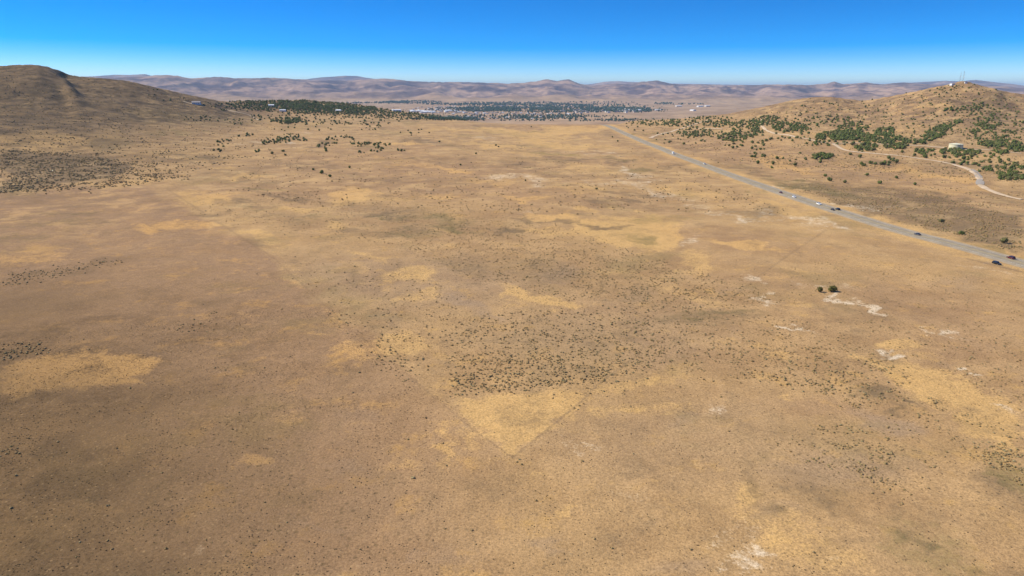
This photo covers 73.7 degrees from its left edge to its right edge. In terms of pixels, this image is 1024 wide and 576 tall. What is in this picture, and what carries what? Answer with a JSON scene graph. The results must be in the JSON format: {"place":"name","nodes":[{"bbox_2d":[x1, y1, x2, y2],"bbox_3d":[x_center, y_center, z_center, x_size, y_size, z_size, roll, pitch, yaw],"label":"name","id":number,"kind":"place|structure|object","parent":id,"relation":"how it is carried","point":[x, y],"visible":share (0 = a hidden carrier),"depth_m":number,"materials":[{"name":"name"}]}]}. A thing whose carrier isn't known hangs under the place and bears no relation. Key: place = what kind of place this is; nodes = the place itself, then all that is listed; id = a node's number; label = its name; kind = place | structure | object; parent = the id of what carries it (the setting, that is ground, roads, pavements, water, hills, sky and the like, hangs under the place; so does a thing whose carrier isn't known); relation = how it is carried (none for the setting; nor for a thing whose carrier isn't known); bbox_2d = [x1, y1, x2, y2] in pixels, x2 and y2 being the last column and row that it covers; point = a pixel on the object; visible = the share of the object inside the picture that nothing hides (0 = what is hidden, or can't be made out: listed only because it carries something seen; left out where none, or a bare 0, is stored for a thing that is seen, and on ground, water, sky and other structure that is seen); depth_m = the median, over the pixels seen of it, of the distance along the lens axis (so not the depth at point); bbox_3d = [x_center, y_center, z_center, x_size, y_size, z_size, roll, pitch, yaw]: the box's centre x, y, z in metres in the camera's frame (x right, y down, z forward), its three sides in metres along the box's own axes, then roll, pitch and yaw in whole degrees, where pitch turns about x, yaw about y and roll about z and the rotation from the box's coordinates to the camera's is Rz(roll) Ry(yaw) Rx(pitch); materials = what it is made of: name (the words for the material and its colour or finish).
{"place":"outdoors","nodes":[
{"label":"outdoors","id":0,"kind":"place"},
{"bbox_2d":[0,65,278,154],"bbox_3d":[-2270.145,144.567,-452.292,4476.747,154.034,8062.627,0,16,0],"label":"hill","id":1,"kind":"structure","parent":0,"point":[28,79],"depth_m":1530.15,"materials":[{"name":"brown soil"}]},
{"bbox_2d":[192,101,200,104],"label":"house","id":2,"kind":"structure","parent":1,"relation":"on","point":[197,102],"depth_m":1829.78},
{"bbox_2d":[0,97,1023,575],"bbox_3d":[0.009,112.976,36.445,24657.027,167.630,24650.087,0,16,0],"label":"ground","id":3,"kind":"structure","parent":0,"point":[172,253],"depth_m":262.98,"materials":[{"name":"brown soil"}]},
{"bbox_2d":[221,99,476,124],"bbox_3d":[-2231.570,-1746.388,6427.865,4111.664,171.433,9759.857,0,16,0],"label":"trees","id":4,"kind":"object","parent":3,"relation":"on","point":[297,105],"visible":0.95,"depth_m":2307.22,"materials":[{"name":"green plant"}]},
{"bbox_2d":[0,296,1021,575],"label":"dwarf shrub cover","id":5,"kind":"object","parent":3,"relation":"on","point":[376,436],"visible":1,"depth_m":208.69,"materials":[{"name":"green plant"}]},
{"bbox_2d":[0,68,1023,572],"bbox_3d":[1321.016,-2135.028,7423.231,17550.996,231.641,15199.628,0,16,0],"label":"sagebrush cover","id":6,"kind":"object","parent":3,"relation":"on","point":[72,186],"visible":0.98,"depth_m":394.08,"materials":[{"name":"green plant"}]},
{"bbox_2d":[348,100,703,120],"bbox_3d":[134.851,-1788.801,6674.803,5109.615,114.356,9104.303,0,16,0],"label":"town trees","id":7,"kind":"object","parent":3,"relation":"on","point":[546,107],"visible":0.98,"depth_m":6973.18,"materials":[{"name":"green plant"}]},
{"bbox_2d":[148,83,1023,179],"bbox_3d":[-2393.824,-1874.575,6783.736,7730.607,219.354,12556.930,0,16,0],"label":"juniper cover","id":8,"kind":"object","parent":3,"relation":"on","point":[944,127],"visible":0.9,"depth_m":1285.23,"materials":[{"name":"green plant"}]},
{"bbox_2d":[603,125,1023,268],"bbox_3d":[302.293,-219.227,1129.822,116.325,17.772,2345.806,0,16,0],"label":"road shoulder","id":9,"kind":"object","parent":3,"relation":"on","point":[842,215],"visible":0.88,"depth_m":545.00},
{"bbox_2d":[609,125,1023,260],"bbox_3d":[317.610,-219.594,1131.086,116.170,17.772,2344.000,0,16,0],"label":"road shoulder","id":10,"kind":"object","parent":3,"relation":"on","point":[840,208],"visible":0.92,"depth_m":578.19},
{"bbox_2d":[828,286,837,291],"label":"round bush","id":11,"kind":"object","parent":3,"relation":"on","point":[832,288],"visible":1,"depth_m":350.52,"materials":[{"name":"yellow plant"}]},
{"bbox_2d":[999,237,1008,242],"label":"juniper tree","id":12,"kind":"object","parent":3,"relation":"on","point":[1004,240],"visible":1,"depth_m":462.67,"materials":[{"name":"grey plant"}]},
{"bbox_2d":[0,0,1023,84],"label":"sky","id":13,"kind":"structure","parent":0,"point":[723,42],"materials":[{"name":"blue"}]},
{"bbox_2d":[81,74,1023,87],"bbox_3d":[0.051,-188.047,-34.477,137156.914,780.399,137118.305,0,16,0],"label":"mountains","id":14,"kind":"structure","parent":0,"point":[978,82],"depth_m":25764.89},
{"bbox_2d":[106,75,1023,100],"bbox_3d":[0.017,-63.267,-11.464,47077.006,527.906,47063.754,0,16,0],"label":"mountains","id":15,"kind":"structure","parent":0,"point":[216,88],"depth_m":14476.92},
{"bbox_2d":[649,120,706,137],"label":"dirt track","id":16,"kind":"structure","parent":0,"point":[674,130],"depth_m":1660.86,"materials":[{"name":"beige soil"}]},
{"bbox_2d":[604,125,1023,266],"bbox_3d":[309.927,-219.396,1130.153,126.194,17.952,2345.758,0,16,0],"label":"road","id":17,"kind":"structure","parent":0,"point":[911,233],"depth_m":554.81,"materials":[{"name":"grey asphalt"}]},
{"bbox_2d":[612,128,1018,264],"bbox_3d":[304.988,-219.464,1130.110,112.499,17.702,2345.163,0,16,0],"label":"road marking","id":18,"kind":"object","parent":17,"relation":"on","point":[861,220],"visible":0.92,"depth_m":513.41,"materials":[{"name":"white paint"}]},
{"bbox_2d":[629,81,1023,164],"bbox_3d":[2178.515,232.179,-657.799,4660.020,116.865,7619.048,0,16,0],"label":"hill","id":19,"kind":"structure","parent":0,"point":[786,143],"depth_m":1423.29,"materials":[{"name":"brown soil"}]},
{"bbox_2d":[948,143,963,149],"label":"water tank","id":20,"kind":"object","parent":19,"relation":"on","point":[952,145],"visible":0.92,"depth_m":1040.25,"materials":[{"name":"beige paint"}]},
{"bbox_2d":[760,119,943,147],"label":"dirt track","id":21,"kind":"structure","parent":0,"point":[763,127],"depth_m":1269.81,"materials":[{"name":"beige soil"}]},
{"bbox_2d":[832,144,982,178],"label":"dirt track","id":22,"kind":"structure","parent":0,"point":[966,168],"depth_m":950.57,"materials":[{"name":"beige soil"}]},
{"bbox_2d":[970,169,983,184],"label":"dirt track","id":23,"kind":"structure","parent":0,"point":[979,181],"depth_m":767.94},
{"bbox_2d":[978,184,1020,199],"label":"dirt track","id":24,"kind":"structure","parent":0,"point":[986,188],"depth_m":692.90,"materials":[{"name":"beige soil"}]}
]}

